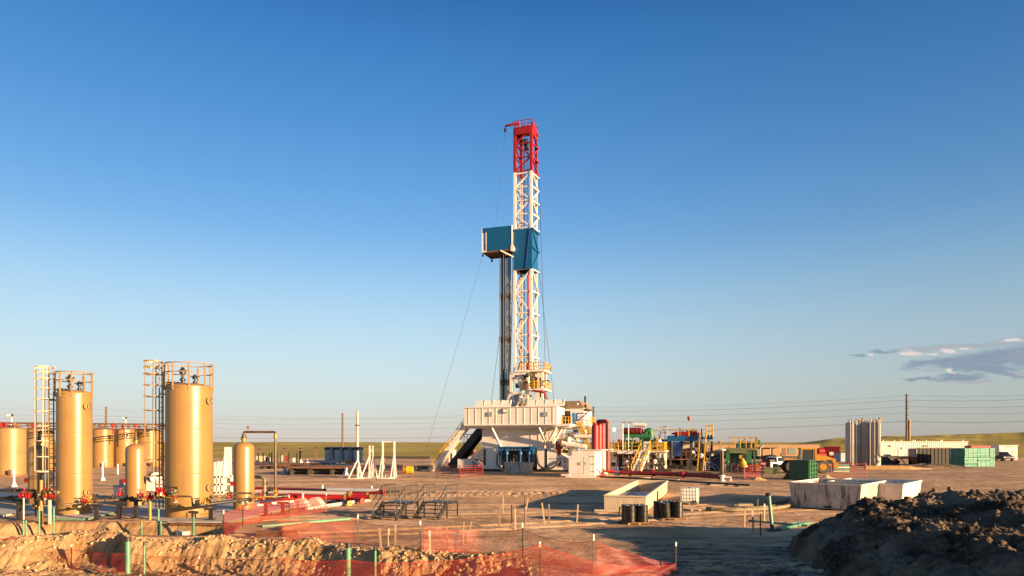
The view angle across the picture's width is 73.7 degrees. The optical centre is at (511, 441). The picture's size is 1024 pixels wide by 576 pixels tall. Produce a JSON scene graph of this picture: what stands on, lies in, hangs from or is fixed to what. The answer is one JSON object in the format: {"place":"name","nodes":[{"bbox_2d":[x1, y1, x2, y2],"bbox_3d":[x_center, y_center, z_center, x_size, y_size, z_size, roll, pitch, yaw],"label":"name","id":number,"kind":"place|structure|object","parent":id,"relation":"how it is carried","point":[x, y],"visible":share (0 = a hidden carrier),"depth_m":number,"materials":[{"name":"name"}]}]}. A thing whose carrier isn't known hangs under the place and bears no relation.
{"place":"outdoors","nodes":[
{"label":"outdoors","id":0,"kind":"place"},
{"bbox_2d":[255,530,297,536],"bbox_3d":[-10.963,4.268,31.820,1.939,0.265,0.200,0,0,0],"label":"safety fence","id":1,"kind":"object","parent":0,"point":[274,534],"depth_m":31.80,"materials":[{"name":"plastic"}]},
{"bbox_2d":[371,456,429,458],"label":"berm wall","id":2,"kind":"structure","parent":0,"point":[404,457],"depth_m":178.21,"materials":[{"name":"soil"}]},
{"bbox_2d":[0,432,1023,575],"bbox_3d":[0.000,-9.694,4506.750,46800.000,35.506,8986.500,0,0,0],"label":"ground","id":3,"kind":"structure","parent":0,"point":[715,543],"depth_m":36.52,"materials":[{"name":"brown soil"}]},
{"bbox_2d":[0,422,27,476],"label":"stock tank","id":4,"kind":"object","parent":3,"relation":"on","point":[13,446],"visible":0.94,"depth_m":86.82,"materials":[{"name":"metal"}]},
{"bbox_2d":[0,421,164,433],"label":"header pipes","id":5,"kind":"object","parent":4,"relation":"attached to","point":[100,424],"visible":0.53,"depth_m":102.74,"materials":[{"name":"brown metal"}]},
{"bbox_2d":[0,487,37,519],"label":"flow line","id":6,"kind":"object","parent":3,"relation":"on","point":[18,507],"visible":0.98,"depth_m":37.48,"materials":[{"name":"black metal"}]},
{"bbox_2d":[0,488,33,499],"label":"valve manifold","id":7,"kind":"object","parent":6,"relation":"attached to","point":[25,494],"visible":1,"depth_m":37.16,"materials":[{"name":"red metal"}]},
{"bbox_2d":[24,431,54,503],"bbox_3d":[-32.947,1.802,47.856,1.805,5.196,1.298,0,0,0],"label":"pressure vessel","id":8,"kind":"object","parent":3,"relation":"on","point":[33,479],"visible":0.63,"depth_m":47.34,"materials":[{"name":"beige paint"}]},
{"bbox_2d":[26,424,55,471],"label":"stock tank","id":9,"kind":"object","parent":3,"relation":"on","point":[30,438],"visible":0.14,"depth_m":99.15,"materials":[{"name":"metal"}]},
{"bbox_2d":[39,480,42,524],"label":"stand pipe","id":10,"kind":"object","parent":3,"relation":"on","point":[41,501],"visible":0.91,"depth_m":36.94,"materials":[{"name":"metal"}]},
{"bbox_2d":[22,503,116,519],"bbox_3d":[-28.480,4.400,43.910,13.854,0.200,5.289,0,0,34],"label":"concrete pad","id":11,"kind":"object","parent":3,"relation":"on","point":[29,510],"visible":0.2,"depth_m":41.64,"materials":[{"name":"concrete"}]},
{"bbox_2d":[34,365,93,514],"bbox_3d":[-27.105,-0.088,41.317,3.448,8.976,1.997,0,0,0],"label":"process tank","id":12,"kind":"object","parent":11,"relation":"on","point":[74,444],"visible":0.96,"depth_m":40.73,"materials":[{"name":"metal"}]},
{"bbox_2d":[93,425,113,467],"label":"stock tank","id":13,"kind":"object","parent":3,"relation":"on","point":[103,446],"visible":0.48,"depth_m":115.82,"materials":[{"name":"metal"}]},
{"bbox_2d":[114,425,134,467],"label":"stock tank","id":14,"kind":"object","parent":3,"relation":"on","point":[120,445],"visible":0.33,"depth_m":117.46,"materials":[{"name":"metal"}]},
{"bbox_2d":[125,537,130,573],"bbox_3d":[-15.139,4.468,26.900,0.217,1.426,0.211,0,0,0],"label":"conduit pipe","id":15,"kind":"object","parent":3,"relation":"on","point":[127,555],"visible":1,"depth_m":26.82,"materials":[{"name":"green plastic"}]},
{"bbox_2d":[137,425,164,466],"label":"stock tank","id":16,"kind":"object","parent":3,"relation":"on","point":[148,437],"visible":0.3,"depth_m":119.49,"materials":[{"name":"metal"}]},
{"bbox_2d":[136,484,192,504],"bbox_3d":[-19.059,2.852,37.155,3.325,1.145,0.733,0,0,10],"label":"flow line","id":17,"kind":"object","parent":3,"relation":"on","point":[158,488],"visible":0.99,"depth_m":37.16,"materials":[{"name":"brown metal"}]},
{"bbox_2d":[153,489,177,502],"bbox_3d":[-18.789,2.944,36.971,1.300,0.773,0.490,0,0,0],"label":"valve manifold","id":18,"kind":"object","parent":17,"relation":"attached to","point":[162,495],"visible":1,"depth_m":36.92,"materials":[{"name":"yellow metal"}]},
{"bbox_2d":[168,522,228,525],"bbox_3d":[-16.773,4.395,36.566,3.219,0.110,0.399,0,0,3],"label":"edge plank","id":19,"kind":"object","parent":3,"relation":"on","point":[206,524],"visible":0.86,"depth_m":36.35,"materials":[{"name":"wood"}]},
{"bbox_2d":[122,498,292,522],"bbox_3d":[-19.044,4.400,44.703,10.986,0.200,17.273,0,0,-18],"label":"concrete pad","id":20,"kind":"object","parent":3,"relation":"on","point":[218,512],"visible":0.3,"depth_m":41.64,"materials":[{"name":"grey concrete"}]},
{"bbox_2d":[36,488,154,519],"bbox_3d":[-22.876,3.455,37.887,5.948,1.689,0.972,0,0,-28],"label":"flow line","id":21,"kind":"object","parent":20,"relation":"on","point":[120,501],"visible":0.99,"depth_m":38.05,"materials":[{"name":"brown metal"}]},
{"bbox_2d":[122,429,161,506],"bbox_3d":[-25.336,1.745,46.987,2.473,5.310,1.308,0,0,0],"label":"pressure vessel","id":22,"kind":"object","parent":20,"relation":"on","point":[134,480],"visible":0.81,"depth_m":46.49,"materials":[{"name":"beige paint"}]},
{"bbox_2d":[143,360,213,517],"bbox_3d":[-19.327,-0.165,39.555,3.762,9.130,2.635,0,0,-22],"label":"process tank","id":23,"kind":"object","parent":20,"relation":"on","point":[188,456],"visible":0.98,"depth_m":38.84,"materials":[{"name":"metal"}]},
{"bbox_2d":[192,492,288,519],"bbox_3d":[-15.395,3.580,38.947,0.992,1.439,5.614,0,0,45],"label":"flow line","id":24,"kind":"object","parent":20,"relation":"on","point":[239,500],"visible":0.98,"depth_m":38.32,"materials":[{"name":"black metal"}]},
{"bbox_2d":[254,475,272,495],"bbox_3d":[-14.656,2.654,40.079,1.365,1.382,0.576,0,0,21],"label":"flow line","id":25,"kind":"object","parent":24,"relation":"attached to","point":[264,484],"visible":0.95,"depth_m":39.85,"materials":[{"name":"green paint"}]},
{"bbox_2d":[230,426,277,509],"bbox_3d":[-16.522,1.687,44.036,2.909,5.425,1.302,0,0,0],"label":"pressure vessel","id":26,"kind":"object","parent":20,"relation":"on","point":[243,466],"visible":0.84,"depth_m":43.56,"materials":[{"name":"beige paint"}]},
{"bbox_2d":[214,447,232,494],"bbox_3d":[-24.267,2.486,57.792,1.615,4.098,1.105,0,0,0],"label":"white skid","id":27,"kind":"object","parent":3,"relation":"on","point":[223,479],"visible":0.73,"depth_m":57.38,"materials":[{"name":"metal"}]},
{"bbox_2d":[0,529,531,575],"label":"bank clods","id":28,"kind":"object","parent":3,"relation":"on","point":[231,553],"visible":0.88,"depth_m":28.43,"materials":[{"name":"soil"}]},
{"bbox_2d":[255,500,294,505],"bbox_3d":[-15.909,4.270,48.398,0.260,0.253,5.730,0,0,26],"label":"steel pipe","id":29,"kind":"object","parent":3,"relation":"on","point":[274,502],"visible":0.23,"depth_m":47.14,"materials":[{"name":"metal"}]},
{"bbox_2d":[265,494,345,499],"bbox_3d":[-14.873,3.980,49.047,5.770,0.459,0.448,0,0,-4],"label":"steel pipe","id":30,"kind":"object","parent":29,"relation":"on","point":[331,497],"visible":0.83,"depth_m":48.97,"materials":[{"name":"metal"}]},
{"bbox_2d":[261,517,350,527],"bbox_3d":[-10.980,4.330,36.757,5.064,0.170,0.170,0,0,-43],"label":"fallen pipe","id":31,"kind":"object","parent":3,"relation":"on","point":[321,521],"visible":0.68,"depth_m":36.98,"materials":[{"name":"green plastic"}]},
{"bbox_2d":[255,487,385,494],"bbox_3d":[-15.510,3.880,54.566,12.129,0.459,0.448,0,0,20],"label":"steel pipe","id":32,"kind":"object","parent":3,"relation":"on","point":[372,492],"visible":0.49,"depth_m":54.69,"materials":[{"name":"metal"}]},
{"bbox_2d":[326,488,378,491],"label":"steel pipe","id":33,"kind":"object","parent":32,"relation":"on","point":[353,489],"visible":0.86,"depth_m":53.06,"materials":[{"name":"white metal"}]},
{"bbox_2d":[283,465,368,474],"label":"pipe rack","id":34,"kind":"object","parent":3,"relation":"on","point":[319,469],"visible":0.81,"depth_m":93.27,"materials":[{"name":"metal"}]},
{"bbox_2d":[304,447,364,463],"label":"tank trailer","id":35,"kind":"object","parent":3,"relation":"on","point":[340,455],"visible":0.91,"depth_m":126.14,"materials":[{"name":"blue paint"}]},
{"bbox_2d":[304,499,370,509],"bbox_3d":[-11.875,4.280,47.234,0.240,0.234,7.471,0,0,21],"label":"steel pipe","id":36,"kind":"object","parent":3,"relation":"on","point":[337,504],"visible":0.68,"depth_m":46.21,"materials":[{"name":"metal"}]},
{"bbox_2d":[0,536,676,575],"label":"safety net","id":37,"kind":"object","parent":3,"relation":"on","point":[255,563],"visible":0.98,"depth_m":21.92,"materials":[{"name":"brown plastic"}]},
{"bbox_2d":[345,543,350,575],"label":"conduit pipe","id":38,"kind":"object","parent":3,"relation":"on","point":[348,552],"visible":0.92,"depth_m":23.32,"materials":[{"name":"green plastic"}]},
{"bbox_2d":[357,514,358,543],"bbox_3d":[-6.576,3.779,29.134,0.048,1.380,0.040,0,0,-29],"label":"net post","id":39,"kind":"object","parent":3,"relation":"on","point":[357,528],"visible":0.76,"depth_m":29.12,"materials":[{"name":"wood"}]},
{"bbox_2d":[225,520,674,573],"bbox_3d":[-3.854,3.783,26.923,20.185,1.143,1.986,0,0,27],"label":"safety net","id":40,"kind":"object","parent":39,"relation":"hanging from","point":[568,543],"visible":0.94,"depth_m":26.43,"materials":[{"name":"brown plastic"}]},
{"bbox_2d":[360,446,377,477],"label":"pipe stand","id":41,"kind":"object","parent":3,"relation":"on","point":[372,467],"visible":0.98,"depth_m":82.87,"materials":[{"name":"white metal"}]},
{"bbox_2d":[378,441,396,478],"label":"pipe stand","id":42,"kind":"object","parent":3,"relation":"on","point":[393,466],"visible":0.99,"depth_m":81.92,"materials":[{"name":"white metal"}]},
{"bbox_2d":[372,484,418,520],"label":"metal steps","id":43,"kind":"structure","parent":3,"relation":"on","point":[405,503],"depth_m":39.17,"materials":[{"name":"black metal"}]},
{"bbox_2d":[413,483,457,519],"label":"metal steps","id":44,"kind":"structure","parent":3,"relation":"on","point":[446,502],"depth_m":39.40,"materials":[{"name":"black metal"}]},
{"bbox_2d":[448,429,481,466],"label":"pipe ramp","id":45,"kind":"structure","parent":3,"relation":"on","point":[474,439],"depth_m":107.21,"materials":[{"name":"black metal"}]},
{"bbox_2d":[504,462,533,473],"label":"steel trough","id":46,"kind":"object","parent":3,"relation":"on","point":[519,467],"visible":0.94,"depth_m":94.48,"materials":[{"name":"metal"}]},
{"bbox_2d":[450,118,594,472],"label":"drilling rig","id":47,"kind":"object","parent":3,"relation":"on","point":[515,427],"visible":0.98,"depth_m":102.25,"materials":[{"name":"white paint"}]},
{"bbox_2d":[427,419,468,470],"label":"rig stairs","id":48,"kind":"structure","parent":47,"relation":"attached to","point":[443,456],"depth_m":102.53,"materials":[{"name":"white metal"}]},
{"bbox_2d":[499,252,500,399],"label":"drill pipe","id":49,"kind":"object","parent":47,"relation":"on","point":[500,327],"visible":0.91,"depth_m":104.18,"materials":[{"name":"metal"}]},
{"bbox_2d":[501,252,501,399],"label":"drill pipe","id":50,"kind":"object","parent":47,"relation":"on","point":[501,326],"visible":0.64,"depth_m":105.40,"materials":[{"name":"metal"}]},
{"bbox_2d":[502,255,502,399],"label":"drill pipe","id":51,"kind":"object","parent":47,"relation":"on","point":[502,327],"visible":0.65,"depth_m":106.65,"materials":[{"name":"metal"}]},
{"bbox_2d":[503,253,503,399],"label":"drill pipe","id":52,"kind":"object","parent":47,"relation":"on","point":[503,326],"visible":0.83,"depth_m":104.64,"materials":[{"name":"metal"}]},
{"bbox_2d":[504,255,504,399],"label":"drill pipe","id":53,"kind":"object","parent":47,"relation":"on","point":[504,327],"visible":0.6,"depth_m":105.90,"materials":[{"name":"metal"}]},
{"bbox_2d":[505,251,505,399],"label":"drill pipe","id":54,"kind":"object","parent":47,"relation":"on","point":[505,326],"visible":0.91,"depth_m":103.88,"materials":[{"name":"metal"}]},
{"bbox_2d":[506,254,506,399],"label":"drill pipe","id":55,"kind":"object","parent":47,"relation":"on","point":[506,326],"visible":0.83,"depth_m":105.15,"materials":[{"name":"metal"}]},
{"bbox_2d":[508,255,508,394],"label":"drill pipe","id":56,"kind":"object","parent":47,"relation":"on","point":[508,324],"visible":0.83,"depth_m":106.39,"materials":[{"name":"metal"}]},
{"bbox_2d":[509,251,509,393],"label":"drill pipe","id":57,"kind":"object","parent":47,"relation":"on","point":[509,323],"visible":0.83,"depth_m":104.36,"materials":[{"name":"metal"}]},
{"bbox_2d":[561,447,613,477],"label":"equipment cabinet","id":58,"kind":"object","parent":3,"relation":"on","point":[586,463],"visible":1,"depth_m":83.98,"materials":[{"name":"white metal"}]},
{"bbox_2d":[591,422,598,475],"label":"separator vessel","id":59,"kind":"object","parent":3,"relation":"on","point":[595,436],"visible":0.61,"depth_m":86.99,"materials":[{"name":"red paint"}]},
{"bbox_2d":[594,480,667,513],"bbox_3d":[9.367,3.830,50.756,3.341,1.180,17.990,0,0,17],"label":"steel trough","id":60,"kind":"object","parent":3,"relation":"on","point":[647,492],"visible":0.93,"depth_m":47.26,"materials":[{"name":"beige paint"}]},
{"bbox_2d":[618,520,651,524],"bbox_3d":[6.602,4.332,36.729,1.350,0.135,1.310,0,0,-14],"label":"wooden pallet","id":61,"kind":"object","parent":3,"relation":"on","point":[623,522],"visible":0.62,"depth_m":36.25,"materials":[{"name":"wood"}]},
{"bbox_2d":[624,505,635,522],"bbox_3d":[6.275,3.817,36.282,0.612,0.885,0.612,0,0,-42],"label":"oil drum","id":62,"kind":"object","parent":61,"relation":"on","point":[630,514],"visible":1,"depth_m":36.02,"materials":[{"name":"black paint"}]},
{"bbox_2d":[637,505,647,522],"bbox_3d":[6.950,3.817,36.388,0.612,0.885,0.612,0,0,8],"label":"oil drum","id":63,"kind":"object","parent":61,"relation":"on","point":[642,513],"visible":1,"depth_m":36.14,"materials":[{"name":"metal"}]},
{"bbox_2d":[611,421,668,470],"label":"mud tank","id":64,"kind":"object","parent":3,"relation":"on","point":[631,459],"visible":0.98,"depth_m":100.45,"materials":[{"name":"metal"}]},
{"bbox_2d":[623,423,653,449],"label":"shale shaker","id":65,"kind":"object","parent":64,"relation":"on","point":[647,435],"visible":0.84,"depth_m":103.66,"materials":[{"name":"green paint"}]},
{"bbox_2d":[596,419,719,479],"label":"red pipe","id":66,"kind":"object","parent":3,"relation":"on","point":[654,473],"visible":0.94,"depth_m":85.21,"materials":[{"name":"metal"}]},
{"bbox_2d":[654,517,687,520],"bbox_3d":[9.039,4.332,38.947,1.500,0.135,1.460,0,0,-8],"label":"wooden pallet","id":67,"kind":"object","parent":3,"relation":"on","point":[673,518],"visible":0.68,"depth_m":38.26,"materials":[{"name":"brown paint"}]},
{"bbox_2d":[659,501,670,518],"bbox_3d":[8.612,3.822,38.412,0.612,0.885,0.612,0,8,42],"label":"oil drum","id":68,"kind":"object","parent":67,"relation":"on","point":[664,507],"visible":1,"depth_m":38.18,"materials":[{"name":"metal"}]},
{"bbox_2d":[672,501,682,517],"bbox_3d":[9.391,3.818,38.683,0.612,0.885,0.612,0,-3,23],"label":"oil drum","id":69,"kind":"object","parent":67,"relation":"on","point":[677,508],"visible":1,"depth_m":38.44,"materials":[{"name":"metal"}]},
{"bbox_2d":[600,476,749,485],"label":"drill collar","id":70,"kind":"object","parent":3,"relation":"on","point":[676,480],"visible":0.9,"depth_m":73.35,"materials":[{"name":"metal"}]},
{"bbox_2d":[667,457,704,470],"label":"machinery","id":71,"kind":"object","parent":3,"relation":"on","point":[675,464],"visible":0.43,"depth_m":102.42,"materials":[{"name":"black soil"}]},
{"bbox_2d":[680,486,698,504],"bbox_3d":[12.602,3.800,48.407,1.242,1.200,1.061,0,0,18],"label":"liquid tote","id":72,"kind":"object","parent":3,"relation":"on","point":[689,495],"visible":0.94,"depth_m":48.02,"materials":[{"name":"white plastic"}]},
{"bbox_2d":[660,423,719,470],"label":"shaker house","id":73,"kind":"structure","parent":3,"relation":"on","point":[691,451],"depth_m":102.33,"materials":[{"name":"blue paint"}]},
{"bbox_2d":[718,449,731,480],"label":"metal post","id":74,"kind":"object","parent":3,"relation":"on","point":[721,475],"visible":1,"depth_m":76.46,"materials":[{"name":"white metal"}]},
{"bbox_2d":[703,444,752,457],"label":"site trailer","id":75,"kind":"object","parent":3,"relation":"on","point":[716,447],"visible":0.31,"depth_m":183.05,"materials":[{"name":"beige"}]},
{"bbox_2d":[725,437,763,471],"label":"green hopper","id":76,"kind":"object","parent":3,"relation":"on","point":[740,454],"visible":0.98,"depth_m":99.59,"materials":[{"name":"paint"}]},
{"bbox_2d":[706,500,793,511],"bbox_3d":[15.819,4.143,44.107,7.139,0.545,1.471,0,0,-21],"label":"ribbed hose","id":77,"kind":"object","parent":3,"relation":"on","point":[785,506],"visible":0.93,"depth_m":43.22,"materials":[{"name":"beige plastic"}]},
{"bbox_2d":[733,498,790,506],"bbox_3d":[18.225,4.290,48.175,7.491,0.246,1.199,0,0,-38],"label":"ribbed hose","id":78,"kind":"object","parent":3,"relation":"on","point":[753,504],"visible":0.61,"depth_m":46.49,"materials":[{"name":"beige plastic"}]},
{"bbox_2d":[759,457,784,466],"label":"pickup truck","id":79,"kind":"object","parent":3,"relation":"on","point":[770,461],"visible":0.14,"depth_m":106.42,"materials":[{"name":"white paint"}]},
{"bbox_2d":[752,444,820,458],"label":"site trailer","id":80,"kind":"object","parent":3,"relation":"on","point":[765,451],"visible":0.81,"depth_m":174.36,"materials":[{"name":"beige metal"}]},
{"bbox_2d":[783,459,817,478],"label":"green skip","id":81,"kind":"object","parent":3,"relation":"on","point":[802,469],"visible":0.88,"depth_m":79.33,"materials":[{"name":"paint"}]},
{"bbox_2d":[773,448,837,473],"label":"wheel loader","id":82,"kind":"object","parent":3,"relation":"on","point":[824,463],"visible":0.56,"depth_m":95.57,"materials":[{"name":"yellow paint"}]},
{"bbox_2d":[823,446,839,457],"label":"red container","id":83,"kind":"object","parent":3,"relation":"on","point":[830,451],"visible":0.52,"depth_m":164.47,"materials":[{"name":"metal"}]},
{"bbox_2d":[788,478,885,509],"bbox_3d":[22.272,3.546,46.638,4.567,1.748,6.276,0,0,41],"label":"steel trough","id":84,"kind":"object","parent":3,"relation":"on","point":[820,493],"visible":0.81,"depth_m":44.59,"materials":[{"name":"white metal"}]},
{"bbox_2d":[831,464,866,477],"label":"fence panel","id":85,"kind":"object","parent":3,"relation":"on","point":[854,466],"visible":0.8,"depth_m":81.23,"materials":[{"name":"orange paint"}]},
{"bbox_2d":[845,420,857,464],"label":"storage silo","id":86,"kind":"object","parent":3,"relation":"on","point":[851,442],"visible":0.96,"depth_m":125.07,"materials":[{"name":"paint"}]},
{"bbox_2d":[859,419,869,465],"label":"storage silo","id":87,"kind":"object","parent":3,"relation":"on","point":[864,441],"visible":0.94,"depth_m":125.09,"materials":[{"name":"paint"}]},
{"bbox_2d":[826,478,921,500],"bbox_3d":[26.122,3.597,49.126,4.887,1.646,6.096,0,0,41],"label":"steel trough","id":88,"kind":"object","parent":3,"relation":"on","point":[894,489],"visible":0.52,"depth_m":46.49,"materials":[{"name":"white metal"}]},
{"bbox_2d":[870,418,881,465],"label":"storage silo","id":89,"kind":"object","parent":3,"relation":"on","point":[875,442],"visible":0.98,"depth_m":123.28,"materials":[{"name":"paint"}]},
{"bbox_2d":[864,466,909,469],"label":"timber kerb","id":90,"kind":"structure","parent":3,"relation":"on","point":[891,467],"depth_m":108.67,"materials":[{"name":"wood"}]},
{"bbox_2d":[881,454,904,464],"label":"pump unit","id":91,"kind":"object","parent":3,"relation":"on","point":[886,460],"visible":0.97,"depth_m":131.84,"materials":[{"name":"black metal"}]},
{"bbox_2d":[787,486,1023,575],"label":"dirt pile","id":92,"kind":"object","parent":3,"relation":"on","point":[951,532],"visible":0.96,"depth_m":22.30,"materials":[{"name":"soil"}]},
{"bbox_2d":[905,394,908,440],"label":"power pole","id":93,"kind":"object","parent":3,"relation":"on","point":[906,425],"visible":0.84,"depth_m":204.78,"materials":[{"name":"brown wood"}]},
{"bbox_2d":[140,413,1010,429],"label":"power line","id":94,"kind":"object","parent":93,"relation":"attached to","point":[613,421],"visible":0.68,"depth_m":257.37,"materials":[{"name":"metal"}]},
{"bbox_2d":[164,421,1023,438],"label":"power line","id":95,"kind":"object","parent":93,"relation":"attached to","point":[571,431],"visible":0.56,"depth_m":240.95,"materials":[{"name":"metal"}]},
{"bbox_2d":[881,440,968,458],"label":"site trailer","id":96,"kind":"object","parent":3,"relation":"on","point":[896,449],"visible":0.6,"depth_m":178.27,"materials":[{"name":"white paint"}]},
{"bbox_2d":[908,447,950,464],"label":"rolloff bin","id":97,"kind":"object","parent":3,"relation":"on","point":[929,455],"visible":0.81,"depth_m":127.84,"materials":[{"name":"metal"}]},
{"bbox_2d":[905,463,972,467],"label":"soil heap","id":98,"kind":"object","parent":3,"relation":"on","point":[923,465],"visible":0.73,"depth_m":116.14,"materials":[{"name":"soil"}]},
{"bbox_2d":[950,457,976,466],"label":"wrapped bundle","id":99,"kind":"object","parent":3,"relation":"on","point":[966,461],"visible":0.89,"depth_m":119.83,"materials":[{"name":"green plastic"}]},
{"bbox_2d":[950,448,977,456],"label":"wrapped bundle","id":100,"kind":"object","parent":99,"relation":"on","point":[963,452],"visible":1,"depth_m":119.76,"materials":[{"name":"green plastic"}]},
{"bbox_2d":[967,457,989,466],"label":"wrapped bundle","id":101,"kind":"object","parent":3,"relation":"on","point":[983,462],"visible":0.62,"depth_m":120.27,"materials":[{"name":"green plastic"}]},
{"bbox_2d":[991,452,1014,460],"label":"parked car","id":102,"kind":"object","parent":3,"relation":"on","point":[1002,456],"visible":0.81,"depth_m":156.73,"materials":[{"name":"black paint"}]},
{"bbox_2d":[990,445,1018,459],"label":"white shed","id":103,"kind":"structure","parent":3,"relation":"on","point":[1012,449],"depth_m":164.73,"materials":[{"name":"metal"}]},
{"label":"net post","id":104,"kind":"object","parent":3,"relation":"on","visible":0},
{"bbox_2d":[224,497,325,534],"bbox_3d":[-13.257,3.815,37.272,1.683,1.131,12.088,0,0,7],"label":"safety net","id":105,"kind":"object","parent":104,"relation":"hanging from","point":[229,518],"visible":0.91,"depth_m":38.53,"materials":[{"name":"brown"}]},
{"bbox_2d":[0,0,1023,441],"label":"sky","id":106,"kind":"structure","parent":0,"point":[754,204],"materials":[{"name":"blue"}]},
{"bbox_3d":[-12.587,4.283,50.018,1.923,0.233,0.600,0,0,17],"label":"pipe saddle","id":107,"kind":"object","parent":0,"visible":0},
{"bbox_2d":[278,494,372,499],"bbox_3d":[-13.826,4.000,50.015,7.394,0.432,0.421,0,0,9],"label":"steel pipe","id":108,"kind":"object","parent":107,"relation":"on","point":[370,497],"visible":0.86,"depth_m":49.52,"materials":[{"name":"metal"}]},
{"bbox_2d":[255,490,351,496],"bbox_3d":[-15.613,3.780,50.817,8.160,0.432,0.421,0,0,17],"label":"steel pipe","id":109,"kind":"object","parent":108,"relation":"on","point":[349,494],"visible":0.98,"depth_m":50.44,"materials":[{"name":"red metal"}]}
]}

